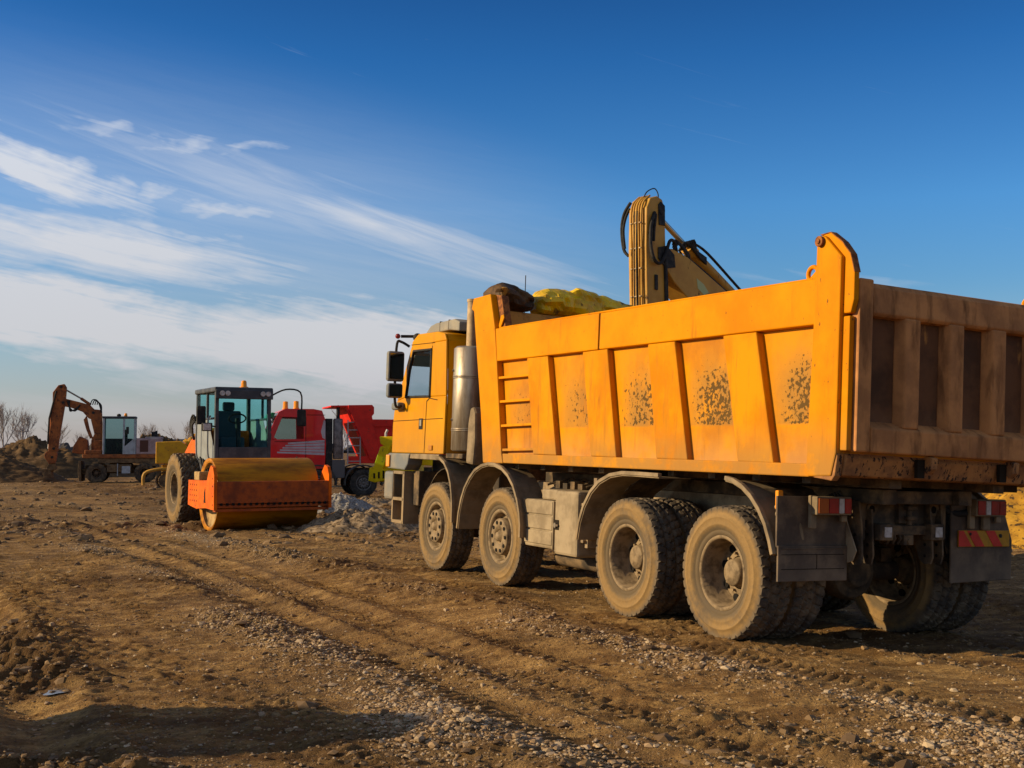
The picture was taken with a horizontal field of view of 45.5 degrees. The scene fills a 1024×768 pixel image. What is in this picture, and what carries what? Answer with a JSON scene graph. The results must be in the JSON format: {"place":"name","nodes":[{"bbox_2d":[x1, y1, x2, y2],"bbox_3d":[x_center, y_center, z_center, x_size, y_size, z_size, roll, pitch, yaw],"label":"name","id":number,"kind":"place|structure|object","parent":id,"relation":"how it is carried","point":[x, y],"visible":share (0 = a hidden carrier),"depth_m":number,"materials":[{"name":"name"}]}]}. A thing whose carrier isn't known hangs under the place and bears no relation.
{"place":"outdoors","nodes":[
{"label":"outdoors","id":0,"kind":"place"},
{"bbox_2d":[0,453,1023,767],"bbox_3d":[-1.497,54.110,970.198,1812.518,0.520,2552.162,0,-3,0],"label":"ground","id":1,"kind":"structure","parent":0,"point":[92,591],"depth_m":8.84,"materials":[{"name":"brown soil"}]},
{"bbox_2d":[0,401,29,447],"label":"bare tree","id":2,"kind":"object","parent":1,"relation":"on","point":[2,423],"visible":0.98,"depth_m":149.83,"materials":[{"name":"grey plant"}]},
{"bbox_2d":[6,411,36,440],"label":"bare tree","id":3,"kind":"object","parent":1,"relation":"on","point":[24,421],"visible":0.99,"depth_m":148.94,"materials":[{"name":"grey plant"}]},
{"bbox_2d":[0,454,70,482],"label":"soil mound","id":4,"kind":"object","parent":1,"relation":"on","point":[13,470],"visible":0.88,"depth_m":69.53,"materials":[{"name":"brown soil"}]},
{"bbox_2d":[43,688,68,694],"bbox_3d":[-2.906,1.956,7.756,0.136,0.001,0.209,-2,-4,38],"label":"flat stone","id":5,"kind":"object","parent":1,"relation":"on","point":[57,691],"visible":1,"depth_m":7.76,"materials":[{"name":"grey stone"}]},
{"bbox_2d":[41,423,71,448],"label":"bare tree","id":6,"kind":"object","parent":1,"relation":"on","point":[62,432],"visible":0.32,"depth_m":155.03,"materials":[{"name":"grey plant"}]},
{"bbox_2d":[0,435,128,477],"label":"soil mound","id":7,"kind":"object","parent":1,"relation":"on","point":[32,450],"visible":0.63,"depth_m":81.87,"materials":[{"name":"brown soil"}]},
{"bbox_2d":[72,432,90,448],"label":"bare tree","id":8,"kind":"object","parent":1,"relation":"on","point":[81,436],"visible":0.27,"depth_m":151.23,"materials":[{"name":"grey plant"}]},
{"bbox_2d":[39,384,162,482],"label":"wheeled excavator","id":9,"kind":"object","parent":1,"relation":"on","point":[124,454],"visible":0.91,"depth_m":68.66,"materials":[{"name":"orange metal"}]},
{"bbox_2d":[137,423,155,434],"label":"bare tree","id":10,"kind":"object","parent":1,"relation":"on","point":[145,430],"visible":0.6,"depth_m":177.26,"materials":[{"name":"grey plant"}]},
{"bbox_2d":[125,433,179,475],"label":"soil mound","id":11,"kind":"object","parent":1,"relation":"on","point":[165,438],"visible":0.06,"depth_m":89.16,"materials":[{"name":"brown soil"}]},
{"bbox_2d":[141,441,189,487],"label":"bulldozer","id":12,"kind":"object","parent":1,"relation":"on","point":[165,451],"visible":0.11,"depth_m":59.10,"materials":[{"name":"yellow metal"}]},
{"bbox_2d":[162,422,195,439],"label":"bare tree","id":13,"kind":"object","parent":1,"relation":"on","point":[188,435],"visible":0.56,"depth_m":164.29,"materials":[{"name":"grey plant"}]},
{"bbox_2d":[4,442,354,452],"bbox_3d":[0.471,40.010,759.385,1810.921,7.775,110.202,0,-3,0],"label":"distant woodland","id":14,"kind":"object","parent":1,"relation":"on","point":[66,445],"visible":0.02,"depth_m":733.35,"materials":[{"name":"plant"}]},
{"bbox_2d":[183,428,213,441],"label":"soil mound","id":15,"kind":"object","parent":1,"relation":"on","point":[188,439],"visible":0.01,"depth_m":96.39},
{"bbox_2d":[0,476,478,547],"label":"dirt clods","id":16,"kind":"object","parent":1,"relation":"on","point":[91,537],"visible":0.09,"depth_m":25.00,"materials":[{"name":"brown soil"}]},
{"bbox_2d":[165,380,331,530],"bbox_3d":[-6.117,1.549,27.477,2.630,3.274,5.281,2,-4,-29],"label":"road roller","id":17,"kind":"object","parent":1,"relation":"on","point":[227,473],"visible":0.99,"depth_m":25.88,"materials":[{"name":"metal"}]},
{"bbox_2d":[332,411,349,459],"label":"bare tree","id":18,"kind":"object","parent":1,"relation":"on","point":[345,437],"visible":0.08,"depth_m":160.16,"materials":[{"name":"grey plant"}]},
{"bbox_2d":[317,492,374,512],"bbox_3d":[-4.837,3.386,34.382,2.465,0.690,1.859,0,-3,0],"label":"gravel pile","id":19,"kind":"object","parent":1,"relation":"on","point":[341,500],"visible":0.54,"depth_m":33.93,"materials":[{"name":"grey gravel"}]},
{"bbox_2d":[264,401,445,495],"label":"tipper truck","id":20,"kind":"object","parent":1,"relation":"on","point":[318,434],"visible":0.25,"depth_m":46.83,"materials":[{"name":"red metal"}]},
{"bbox_2d":[296,506,418,533],"bbox_3d":[-3.059,2.843,25.478,3.040,0.590,3.532,0,-3,0],"label":"rubble heap","id":21,"kind":"object","parent":1,"relation":"on","point":[376,519],"visible":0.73,"depth_m":24.52,"materials":[{"name":"stone"}]},
{"bbox_2d":[360,496,391,506],"bbox_3d":[-4.180,3.751,38.331,3.328,0.453,2.797,0,-3,0],"label":"rubble heap","id":22,"kind":"object","parent":1,"relation":"on","point":[377,502],"visible":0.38,"depth_m":37.72,"materials":[{"name":"stone"}]},
{"bbox_2d":[369,429,432,482],"bbox_3d":[-0.930,2.067,29.531,4.759,2.550,2.252,0,-3,4],"label":"backhoe loader","id":23,"kind":"object","parent":1,"relation":"on","point":[378,469],"visible":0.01,"depth_m":28.68,"materials":[{"name":"yellow paint"}]},
{"bbox_2d":[0,487,1023,767],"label":"dirt clods","id":24,"kind":"object","parent":1,"relation":"on","point":[662,737],"visible":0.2,"depth_m":7.99,"materials":[{"name":"brown soil"}]},
{"bbox_2d":[0,545,1023,767],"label":"dirt crumbs","id":25,"kind":"object","parent":1,"relation":"on","point":[588,735],"visible":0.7,"depth_m":7.40,"materials":[{"name":"brown soil"}]},
{"bbox_2d":[620,188,740,305],"bbox_3d":[5.463,-0.327,26.633,9.244,6.862,2.800,3,-4,-43],"label":"crawler excavator","id":26,"kind":"object","parent":1,"relation":"on","point":[659,271],"visible":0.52,"depth_m":24.09,"materials":[{"name":"paint"}]},
{"bbox_2d":[384,232,1023,640],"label":"tipper truck","id":27,"kind":"object","parent":1,"relation":"on","point":[798,456],"visible":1,"depth_m":10.19,"materials":[{"name":"orange metal"}]},
{"bbox_2d":[483,282,534,312],"bbox_3d":[-0.022,-1.012,14.365,0.528,0.329,0.523,5,-4,-27],"label":"folded tarpaulin","id":28,"kind":"object","parent":27,"relation":"on","point":[520,300],"visible":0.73,"depth_m":14.24,"materials":[{"name":"fabric"}]},
{"bbox_2d":[530,288,643,316],"bbox_3d":[1.044,-0.929,14.914,1.781,0.404,0.494,5,-4,-27],"label":"folded tarpaulin","id":29,"kind":"object","parent":27,"relation":"attached to","point":[562,302],"visible":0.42,"depth_m":14.55,"materials":[{"name":"yellow fabric"}]},
{"bbox_2d":[981,487,1023,548],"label":"sand pile","id":30,"kind":"object","parent":1,"relation":"on","point":[1015,511],"visible":0.09,"depth_m":20.15,"materials":[{"name":"yellow sand"}]},
{"bbox_2d":[0,0,1023,448],"label":"sky","id":31,"kind":"structure","parent":0,"point":[195,194],"materials":[{"name":"blue"}]},
{"bbox_2d":[2,525,1023,767],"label":"gravel","id":32,"kind":"structure","parent":0,"point":[461,719],"depth_m":7.06,"materials":[{"name":"grey gravel"}]}
]}

